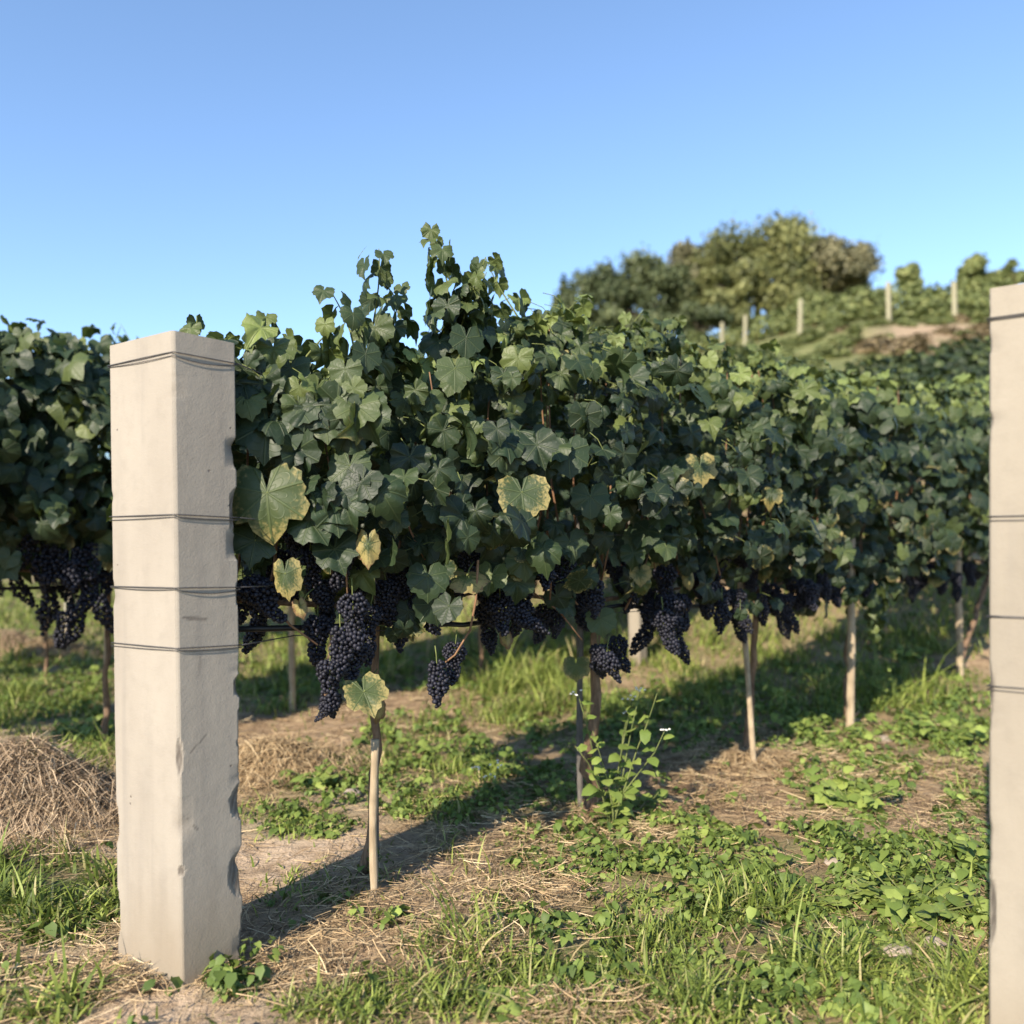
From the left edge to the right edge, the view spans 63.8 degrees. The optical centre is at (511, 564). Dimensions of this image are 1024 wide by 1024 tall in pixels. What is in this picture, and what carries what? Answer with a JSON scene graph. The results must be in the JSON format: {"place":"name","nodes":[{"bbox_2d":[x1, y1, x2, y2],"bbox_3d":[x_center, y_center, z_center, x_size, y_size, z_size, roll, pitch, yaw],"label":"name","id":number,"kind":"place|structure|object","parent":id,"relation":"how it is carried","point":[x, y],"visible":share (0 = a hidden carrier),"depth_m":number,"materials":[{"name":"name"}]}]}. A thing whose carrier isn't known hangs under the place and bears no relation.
{"place":"outdoors","nodes":[
{"label":"outdoors","id":0,"kind":"place"},
{"bbox_2d":[0,481,989,1023],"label":"grass","id":1,"kind":"structure","parent":0,"point":[26,897],"depth_m":2.35,"materials":[{"name":"plant"}]},
{"bbox_2d":[0,308,991,1023],"bbox_3d":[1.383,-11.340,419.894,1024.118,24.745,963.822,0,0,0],"label":"ground","id":2,"kind":"structure","parent":0,"point":[174,1008],"depth_m":3.17,"materials":[{"name":"soil"}]},
{"bbox_2d":[0,626,38,656],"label":"hay heap","id":3,"kind":"object","parent":2,"relation":"on","point":[16,635],"visible":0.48,"depth_m":7.92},
{"bbox_2d":[0,633,102,662],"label":"hay heap","id":4,"kind":"object","parent":2,"relation":"on","point":[69,649],"visible":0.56,"depth_m":7.70,"materials":[{"name":"plant"}]},
{"bbox_2d":[0,446,113,679],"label":"grape vine","id":5,"kind":"object","parent":2,"relation":"on","point":[45,639],"visible":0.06,"depth_m":6.76,"materials":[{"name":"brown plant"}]},
{"bbox_2d":[0,730,118,858],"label":"hay heap","id":6,"kind":"object","parent":2,"relation":"on","point":[54,790],"visible":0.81,"depth_m":3.13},
{"bbox_2d":[57,713,114,739],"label":"weed plant","id":7,"kind":"object","parent":2,"relation":"on","point":[67,723],"visible":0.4,"depth_m":4.62,"materials":[{"name":"green plant"}]},
{"bbox_2d":[0,315,244,744],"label":"grape vine","id":8,"kind":"object","parent":2,"relation":"on","point":[56,497],"visible":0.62,"depth_m":4.14,"materials":[{"name":"green plant"}]},
{"bbox_2d":[110,330,242,989],"bbox_3d":[-0.838,0.348,2.059,0.307,1.803,0.172,0,0,33],"label":"concrete post","id":9,"kind":"object","parent":2,"relation":"on","point":[173,437],"visible":0.92,"depth_m":1.99,"materials":[{"name":"concrete"}]},
{"bbox_2d":[109,514,858,542],"bbox_3d":[2.750,-0.573,5.748,0.268,0.928,10.521,0,0,44],"label":"trellis wire","id":10,"kind":"object","parent":9,"relation":"attached to","point":[225,519],"visible":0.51,"depth_m":2.00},
{"bbox_2d":[107,351,911,486],"bbox_3d":[2.744,-0.951,5.748,0.268,0.936,10.521,0,0,44],"label":"trellis wire","id":11,"kind":"object","parent":9,"relation":"attached to","point":[235,364],"visible":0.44,"depth_m":2.01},
{"bbox_2d":[110,553,974,593],"bbox_3d":[2.752,-0.397,5.748,0.268,0.934,10.521,0,0,44],"label":"trellis wire","id":12,"kind":"object","parent":9,"relation":"attached to","point":[176,588],"visible":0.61,"depth_m":2.01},
{"bbox_2d":[238,562,983,631],"bbox_3d":[2.712,-0.267,5.659,0.037,0.958,9.803,0,0,45],"label":"drip pipe","id":13,"kind":"object","parent":12,"relation":"hanging from","point":[268,628],"visible":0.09,"depth_m":2.33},
{"bbox_2d":[288,606,295,712],"bbox_3d":[-1.483,0.501,5.550,0.048,1.220,0.045,0,0,22],"label":"wooden stake","id":14,"kind":"object","parent":2,"relation":"on","point":[291,640],"visible":0.52,"depth_m":5.53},
{"bbox_2d":[237,729,386,793],"bbox_3d":[-1.127,0.968,3.999,1.274,0.300,1.080,0,0,0],"label":"hay heap","id":15,"kind":"object","parent":2,"relation":"on","point":[262,758],"visible":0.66,"depth_m":3.89,"materials":[{"name":"plant"}]},
{"bbox_2d":[286,758,347,790],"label":"weed plant","id":16,"kind":"object","parent":2,"relation":"on","point":[322,780],"visible":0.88,"depth_m":3.71,"materials":[{"name":"green plant"}]},
{"bbox_2d":[308,820,349,839],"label":"weed plant","id":17,"kind":"object","parent":2,"relation":"on","point":[327,836],"visible":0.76,"depth_m":3.04,"materials":[{"name":"green plant"}]},
{"bbox_2d":[106,222,571,874],"bbox_3d":[-0.492,-0.034,2.625,1.149,2.153,1.252,0,0,45],"label":"grape vine","id":18,"kind":"object","parent":2,"relation":"on","point":[300,416],"visible":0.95,"depth_m":2.34,"materials":[{"name":"green plant"}]},
{"bbox_2d":[369,739,378,897],"bbox_3d":[-0.414,0.819,2.471,0.029,0.590,0.026,0,0,22],"label":"wooden stake","id":19,"kind":"object","parent":2,"relation":"on","point":[373,852],"visible":0.79,"depth_m":2.46,"materials":[{"name":"wood"}]},
{"bbox_2d":[402,734,446,755],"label":"weed plant","id":20,"kind":"object","parent":2,"relation":"on","point":[421,744],"visible":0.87,"depth_m":4.32,"materials":[{"name":"green plant"}]},
{"bbox_2d":[0,533,990,1023],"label":"ground cover","id":21,"kind":"object","parent":2,"relation":"on","point":[232,977],"visible":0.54,"depth_m":3.17,"materials":[{"name":"green plant"}]},
{"bbox_2d":[0,579,990,1023],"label":"dry straw","id":22,"kind":"object","parent":2,"relation":"on","point":[512,881],"visible":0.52,"depth_m":2.54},
{"bbox_2d":[472,746,524,776],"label":"weed plant","id":23,"kind":"object","parent":2,"relation":"on","point":[505,766],"visible":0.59,"depth_m":3.99,"materials":[{"name":"green plant"}]},
{"bbox_2d":[478,984,535,1022],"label":"weed plant","id":24,"kind":"object","parent":2,"relation":"on","point":[514,1009],"visible":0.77,"depth_m":1.83,"materials":[{"name":"green plant"}]},
{"bbox_2d":[409,399,605,675],"bbox_3d":[-0.179,-0.258,6.505,1.631,2.452,1.356,0,0,-44],"label":"grape vine","id":25,"kind":"object","parent":2,"relation":"on","point":[569,516],"visible":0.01,"depth_m":6.49,"materials":[{"name":"green plant"}]},
{"bbox_2d":[542,773,576,801],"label":"weed plant","id":26,"kind":"object","parent":2,"relation":"on","point":[560,793],"visible":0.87,"depth_m":3.50,"materials":[{"name":"green plant"}]},
{"bbox_2d":[532,910,587,938],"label":"weed plant","id":27,"kind":"object","parent":2,"relation":"on","point":[536,920],"visible":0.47,"depth_m":2.27,"materials":[{"name":"green plant"}]},
{"bbox_2d":[550,273,576,321],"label":"broadleaf tree","id":28,"kind":"object","parent":2,"relation":"on","point":[566,293],"visible":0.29,"depth_m":61.45,"materials":[{"name":"green plant"}]},
{"bbox_2d":[576,515,583,806],"bbox_3d":[0.282,0.414,3.429,0.039,1.421,0.029,0,0,0],"label":"wooden stake","id":29,"kind":"object","parent":2,"relation":"on","point":[579,714],"visible":0.39,"depth_m":3.42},
{"bbox_2d":[558,858,607,886],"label":"weed plant","id":30,"kind":"object","parent":2,"relation":"on","point":[593,870],"visible":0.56,"depth_m":2.68,"materials":[{"name":"green plant"}]},
{"bbox_2d":[570,256,635,327],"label":"broadleaf tree","id":31,"kind":"object","parent":2,"relation":"on","point":[589,279],"visible":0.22,"depth_m":64.84,"materials":[{"name":"green plant"}]},
{"bbox_2d":[433,257,789,813],"bbox_3d":[0.206,-0.029,3.259,1.277,2.175,1.718,0,0,45],"label":"grape vine","id":32,"kind":"object","parent":2,"relation":"on","point":[649,481],"visible":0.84,"depth_m":3.05,"materials":[{"name":"green plant"}]},
{"bbox_2d":[570,687,674,831],"bbox_3d":[0.394,0.750,3.174,0.438,0.574,0.313,0,0,-22],"label":"weed plant","id":33,"kind":"object","parent":2,"relation":"on","point":[615,805],"visible":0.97,"depth_m":3.14,"materials":[{"name":"green plant"}]},
{"bbox_2d":[595,307,670,336],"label":"shrub","id":34,"kind":"object","parent":2,"relation":"on","point":[609,316],"visible":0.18,"depth_m":57.70,"materials":[{"name":"green plant"}]},
{"bbox_2d":[628,521,646,665],"bbox_3d":[1.046,-0.020,6.907,0.115,2.100,0.115,0,-1,-45],"label":"concrete post","id":35,"kind":"object","parent":2,"relation":"on","point":[635,621],"depth_m":6.86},
{"bbox_2d":[616,854,664,874],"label":"weed plant","id":36,"kind":"object","parent":2,"relation":"on","point":[651,861],"visible":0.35,"depth_m":2.75,"materials":[{"name":"green plant"}]},
{"bbox_2d":[587,242,702,333],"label":"broadleaf tree","id":37,"kind":"object","parent":2,"relation":"on","point":[649,280],"visible":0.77,"depth_m":62.91,"materials":[{"name":"green plant"}]},
{"bbox_2d":[623,789,667,810],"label":"weed plant","id":38,"kind":"object","parent":2,"relation":"on","point":[658,796],"visible":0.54,"depth_m":3.42,"materials":[{"name":"green plant"}]},
{"bbox_2d":[627,881,688,912],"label":"weed plant","id":39,"kind":"object","parent":2,"relation":"on","point":[672,897],"visible":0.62,"depth_m":2.47,"materials":[{"name":"green plant"}]},
{"bbox_2d":[659,236,727,342],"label":"broadleaf tree","id":40,"kind":"object","parent":2,"relation":"on","point":[680,250],"visible":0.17,"depth_m":65.13,"materials":[{"name":"green plant"}]},
{"bbox_2d":[669,946,725,983],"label":"weed plant","id":41,"kind":"object","parent":2,"relation":"on","point":[693,959],"visible":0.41,"depth_m":2.07,"materials":[{"name":"green plant"}]},
{"bbox_2d":[684,330,714,351],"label":"grape vine","id":42,"kind":"object","parent":2,"relation":"on","point":[698,336],"visible":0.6,"depth_m":53.52,"materials":[{"name":"green plant"}]},
{"bbox_2d":[676,819,723,846],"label":"weed plant","id":43,"kind":"object","parent":2,"relation":"on","point":[693,836],"visible":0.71,"depth_m":3.01,"materials":[{"name":"green plant"}]},
{"bbox_2d":[668,300,735,351],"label":"shrub","id":44,"kind":"object","parent":2,"relation":"on","point":[715,315],"visible":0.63,"depth_m":56.39,"materials":[{"name":"green plant"}]},
{"bbox_2d":[663,398,775,588],"bbox_3d":[1.814,-0.707,8.547,1.632,2.277,1.259,0,0,-45],"label":"grape vine","id":45,"kind":"object","parent":2,"relation":"on","point":[690,508],"visible":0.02,"depth_m":8.18,"materials":[{"name":"green plant"}]},
{"bbox_2d":[689,264,754,335],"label":"broadleaf tree","id":46,"kind":"object","parent":2,"relation":"on","point":[718,277],"visible":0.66,"depth_m":59.30,"materials":[{"name":"green plant"}]},
{"bbox_2d":[711,325,742,347],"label":"grape vine","id":47,"kind":"object","parent":2,"relation":"on","point":[730,336],"visible":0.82,"depth_m":52.11,"materials":[{"name":"green plant"}]},
{"bbox_2d":[592,338,893,750],"bbox_3d":[0.950,-0.080,4.014,1.196,2.225,2.087,0,0,41],"label":"grape vine","id":48,"kind":"object","parent":2,"relation":"on","point":[796,476],"visible":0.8,"depth_m":3.92,"materials":[{"name":"green plant"}]},
{"bbox_2d":[637,737,849,786],"bbox_3d":[1.148,0.980,4.156,1.080,0.101,1.070,0,0,38],"label":"hay heap","id":49,"kind":"object","parent":2,"relation":"on","point":[742,754],"visible":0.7,"depth_m":4.10,"materials":[{"name":"plant"}]},
{"bbox_2d":[733,534,756,766],"bbox_3d":[1.150,0.481,4.049,0.128,1.272,0.030,0,0,11],"label":"wooden stake","id":50,"kind":"object","parent":2,"relation":"on","point":[751,730],"visible":0.48,"depth_m":4.04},
{"bbox_2d":[721,342,782,368],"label":"grape vine","id":51,"kind":"object","parent":2,"relation":"on","point":[743,355],"visible":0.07,"depth_m":14.90,"materials":[{"name":"green plant"}]},
{"bbox_2d":[738,312,774,341],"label":"grape vine","id":52,"kind":"object","parent":2,"relation":"on","point":[755,320],"visible":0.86,"depth_m":51.19,"materials":[{"name":"green plant"}]},
{"bbox_2d":[685,207,830,330],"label":"broadleaf tree","id":53,"kind":"object","parent":2,"relation":"on","point":[759,260],"visible":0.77,"depth_m":61.41,"materials":[{"name":"green plant"}]},
{"bbox_2d":[733,848,800,870],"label":"weed plant","id":54,"kind":"object","parent":2,"relation":"on","point":[781,858],"visible":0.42,"depth_m":2.74,"materials":[{"name":"green plant"}]},
{"bbox_2d":[764,314,797,335],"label":"grape vine","id":55,"kind":"object","parent":2,"relation":"on","point":[782,325],"visible":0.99,"depth_m":50.30,"materials":[{"name":"green plant"}]},
{"bbox_2d":[764,307,797,332],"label":"grape vine","id":56,"kind":"object","parent":2,"relation":"on","point":[781,312],"visible":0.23,"depth_m":52.20,"materials":[{"name":"green plant"}]},
{"bbox_2d":[752,957,823,997],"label":"weed plant","id":57,"kind":"object","parent":2,"relation":"on","point":[754,970],"visible":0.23,"depth_m":1.98,"materials":[{"name":"green plant"}]},
{"bbox_2d":[770,712,828,735],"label":"weed plant","id":58,"kind":"object","parent":2,"relation":"on","point":[801,726],"visible":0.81,"depth_m":4.70,"materials":[{"name":"green plant"}]},
{"bbox_2d":[788,285,830,304],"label":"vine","id":59,"kind":"object","parent":2,"relation":"on","point":[796,293],"visible":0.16,"depth_m":57.56,"materials":[{"name":"green plant"}]},
{"bbox_2d":[791,289,831,322],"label":"grape vine","id":60,"kind":"object","parent":2,"relation":"on","point":[817,298],"visible":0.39,"depth_m":51.20,"materials":[{"name":"green plant"}]},
{"bbox_2d":[797,303,831,327],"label":"grape vine","id":61,"kind":"object","parent":2,"relation":"on","point":[815,316],"visible":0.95,"depth_m":48.33,"materials":[{"name":"green plant"}]},
{"bbox_2d":[812,343,852,359],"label":"bush","id":62,"kind":"object","parent":2,"relation":"on","point":[829,352],"visible":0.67,"depth_m":32.45,"materials":[{"name":"green plant"}]},
{"bbox_2d":[800,877,873,913],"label":"weed plant","id":63,"kind":"object","parent":2,"relation":"on","point":[842,900],"visible":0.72,"depth_m":2.38,"materials":[{"name":"green plant"}]},
{"bbox_2d":[800,231,885,297],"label":"broadleaf tree","id":64,"kind":"object","parent":2,"relation":"on","point":[853,265],"visible":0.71,"depth_m":61.14,"materials":[{"name":"green plant"}]},
{"bbox_2d":[824,306,867,322],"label":"grape vine","id":65,"kind":"object","parent":2,"relation":"on","point":[847,318],"visible":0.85,"depth_m":44.91,"materials":[{"name":"green plant"}]},
{"bbox_2d":[802,765,899,813],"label":"weed plant","id":66,"kind":"object","parent":2,"relation":"on","point":[838,792],"visible":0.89,"depth_m":3.39,"materials":[{"name":"green plant"}]},
{"bbox_2d":[846,538,855,732],"bbox_3d":[1.965,0.429,4.776,0.054,1.321,0.050,0,0,-22],"label":"wooden stake","id":67,"kind":"object","parent":2,"relation":"on","point":[851,656],"visible":0.57,"depth_m":4.76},
{"bbox_2d":[836,332,865,346],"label":"bush","id":68,"kind":"object","parent":2,"relation":"on","point":[850,340],"visible":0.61,"depth_m":36.36,"materials":[{"name":"green plant"}]},
{"bbox_2d":[835,284,880,317],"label":"grape vine","id":69,"kind":"object","parent":2,"relation":"on","point":[856,296],"visible":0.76,"depth_m":46.51,"materials":[{"name":"green plant"}]},
{"bbox_2d":[740,367,989,722],"bbox_3d":[2.112,-0.177,5.233,2.767,2.404,1.223,0,0,-43],"label":"grape vine","id":70,"kind":"object","parent":2,"relation":"on","point":[934,449],"visible":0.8,"depth_m":4.97,"materials":[{"name":"green plant"}]},
{"bbox_2d":[851,338,883,353],"bbox_3d":[14.717,-8.919,34.104,1.285,0.921,2.015,0,0,3],"label":"heap","id":71,"kind":"object","parent":2,"relation":"on","point":[867,345],"visible":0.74,"depth_m":33.59,"materials":[{"name":"beige plant"}]},
{"bbox_2d":[845,722,895,743],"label":"weed plant","id":72,"kind":"object","parent":2,"relation":"on","point":[867,736],"visible":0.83,"depth_m":4.57,"materials":[{"name":"green plant"}]},
{"bbox_2d":[854,304,894,319],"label":"grape vine","id":73,"kind":"object","parent":2,"relation":"on","point":[872,312],"visible":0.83,"depth_m":44.69,"materials":[{"name":"green plant"}]},
{"bbox_2d":[850,925,909,966],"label":"weed plant","id":74,"kind":"object","parent":2,"relation":"on","point":[868,932],"visible":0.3,"depth_m":2.14,"materials":[{"name":"green plant"}]},
{"bbox_2d":[861,291,898,312],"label":"grape vine","id":75,"kind":"object","parent":2,"relation":"on","point":[883,300],"visible":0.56,"depth_m":46.29,"materials":[{"name":"green plant"}]},
{"bbox_2d":[867,648,896,703],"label":"weed plant","id":76,"kind":"object","parent":2,"relation":"on","point":[880,690],"visible":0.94,"depth_m":5.50,"materials":[{"name":"green plant"}]},
{"bbox_2d":[843,356,928,438],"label":"grape vine","id":77,"kind":"object","parent":2,"relation":"on","point":[908,373],"visible":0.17,"depth_m":12.16,"materials":[{"name":"green plant"}]},
{"bbox_2d":[864,849,925,876],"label":"weed plant","id":78,"kind":"object","parent":2,"relation":"on","point":[893,865],"visible":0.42,"depth_m":2.64,"materials":[{"name":"green plant"}]},
{"bbox_2d":[879,278,912,309],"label":"grape vine","id":79,"kind":"object","parent":2,"relation":"on","point":[896,293],"visible":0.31,"depth_m":51.14,"materials":[{"name":"green plant"}]},
{"bbox_2d":[882,944,911,957],"bbox_3d":[0.989,0.992,2.108,0.082,0.034,0.062,0,0,-23],"label":"stone","id":80,"kind":"object","parent":2,"relation":"on","point":[895,954],"visible":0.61,"depth_m":2.09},
{"bbox_2d":[881,339,933,356],"bbox_3d":[15.030,-8.113,31.307,1.965,0.911,1.253,0,0,0],"label":"heap","id":81,"kind":"object","parent":2,"relation":"on","point":[905,345],"visible":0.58,"depth_m":31.11,"materials":[{"name":"beige plant"}]},
{"bbox_2d":[894,262,924,290],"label":"young tree","id":82,"kind":"object","parent":2,"relation":"on","point":[910,272],"visible":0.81,"depth_m":56.34,"materials":[{"name":"green plant"}]},
{"bbox_2d":[883,641,937,663],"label":"weed plant","id":83,"kind":"object","parent":2,"relation":"on","point":[916,653],"visible":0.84,"depth_m":6.78,"materials":[{"name":"green plant"}]},
{"bbox_2d":[891,305,937,319],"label":"grape vine","id":84,"kind":"object","parent":2,"relation":"on","point":[912,311],"visible":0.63,"depth_m":43.35,"materials":[{"name":"green plant"}]},
{"bbox_2d":[896,283,933,309],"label":"grape vine","id":85,"kind":"object","parent":2,"relation":"on","point":[910,292],"visible":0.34,"depth_m":47.67,"materials":[{"name":"green plant"}]},
{"bbox_2d":[871,349,959,423],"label":"grape vine","id":86,"kind":"object","parent":2,"relation":"on","point":[921,363],"visible":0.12,"depth_m":13.06,"materials":[{"name":"green plant"}]},
{"bbox_2d":[842,861,989,931],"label":"weed plant","id":87,"kind":"object","parent":2,"relation":"on","point":[894,898],"visible":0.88,"depth_m":2.32,"materials":[{"name":"green plant"}]},
{"bbox_2d":[900,288,946,316],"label":"grape vine","id":88,"kind":"object","parent":2,"relation":"on","point":[919,301],"visible":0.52,"depth_m":44.55,"materials":[{"name":"green plant"}]},
{"bbox_2d":[859,372,991,670],"bbox_3d":[3.783,-0.365,6.858,3.682,2.575,1.311,0,0,-43],"label":"grape vine","id":89,"kind":"object","parent":2,"relation":"on","point":[974,480],"visible":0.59,"depth_m":6.20,"materials":[{"name":"green plant"}]},
{"bbox_2d":[920,302,966,316],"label":"grape vine","id":90,"kind":"object","parent":2,"relation":"on","point":[942,310],"visible":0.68,"depth_m":42.68,"materials":[{"name":"green plant"}]},
{"bbox_2d":[907,714,989,744],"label":"weed plant","id":91,"kind":"object","parent":2,"relation":"on","point":[979,731],"visible":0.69,"depth_m":4.65,"materials":[{"name":"green plant"}]},
{"bbox_2d":[929,286,975,311],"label":"grape vine","id":92,"kind":"object","parent":2,"relation":"on","point":[962,299],"visible":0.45,"depth_m":44.13,"materials":[{"name":"green plant"}]},
{"bbox_2d":[924,346,986,419],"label":"grape vine","id":93,"kind":"object","parent":2,"relation":"on","point":[955,360],"visible":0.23,"depth_m":14.07,"materials":[{"name":"green plant"}]},
{"bbox_2d":[954,550,963,678],"bbox_3d":[3.472,0.338,6.396,0.074,1.320,0.056,0,0,0],"label":"wooden stake","id":94,"kind":"object","parent":2,"relation":"on","point":[959,624],"visible":0.56,"depth_m":6.38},
{"bbox_2d":[111,577,955,650],"bbox_3d":[2.754,-0.258,5.748,0.268,0.928,10.521,0,0,44],"label":"trellis wire","id":95,"kind":"object","parent":94,"relation":"attached to","point":[259,641],"visible":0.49,"depth_m":2.03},
{"bbox_2d":[932,337,990,382],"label":"grape vine","id":96,"kind":"object","parent":2,"relation":"on","point":[975,351],"visible":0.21,"depth_m":14.96,"materials":[{"name":"green plant"}]},
{"bbox_2d":[939,780,989,804],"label":"weed plant","id":97,"kind":"object","parent":2,"relation":"on","point":[955,795],"visible":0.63,"depth_m":3.44,"materials":[{"name":"green plant"}]},
{"bbox_2d":[949,827,990,872],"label":"weed plant","id":98,"kind":"object","parent":2,"relation":"on","point":[980,852],"visible":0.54,"depth_m":2.67,"materials":[{"name":"green plant"}]},
{"bbox_2d":[958,306,989,319],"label":"grape vine","id":99,"kind":"object","parent":2,"relation":"on","point":[983,314],"visible":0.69,"depth_m":41.54,"materials":[{"name":"green plant"}]},
{"bbox_2d":[955,252,994,307],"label":"young tree","id":100,"kind":"object","parent":2,"relation":"on","point":[975,264],"visible":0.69,"depth_m":54.60,"materials":[{"name":"green plant"}]},
{"bbox_2d":[965,282,1001,312],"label":"grape vine","id":101,"kind":"object","parent":2,"relation":"on","point":[984,300],"visible":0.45,"depth_m":43.35,"materials":[{"name":"green plant"}]},
{"bbox_2d":[950,267,1018,305],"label":"bush","id":102,"kind":"object","parent":2,"relation":"on","point":[996,280],"visible":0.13,"depth_m":55.00,"materials":[{"name":"green plant"}]},
{"bbox_2d":[989,283,1023,1023],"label":"concrete post","id":103,"kind":"object","parent":2,"relation":"on","point":[1006,668],"visible":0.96,"depth_m":1.65,"materials":[{"name":"concrete"}]},
{"bbox_2d":[997,258,1023,286],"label":"young tree","id":104,"kind":"object","parent":2,"relation":"on","point":[1008,274],"visible":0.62,"depth_m":53.80,"materials":[{"name":"green plant"}]},
{"bbox_2d":[0,0,1023,458],"label":"sky","id":105,"kind":"structure","parent":0,"point":[163,162],"materials":[{"name":"blue"}]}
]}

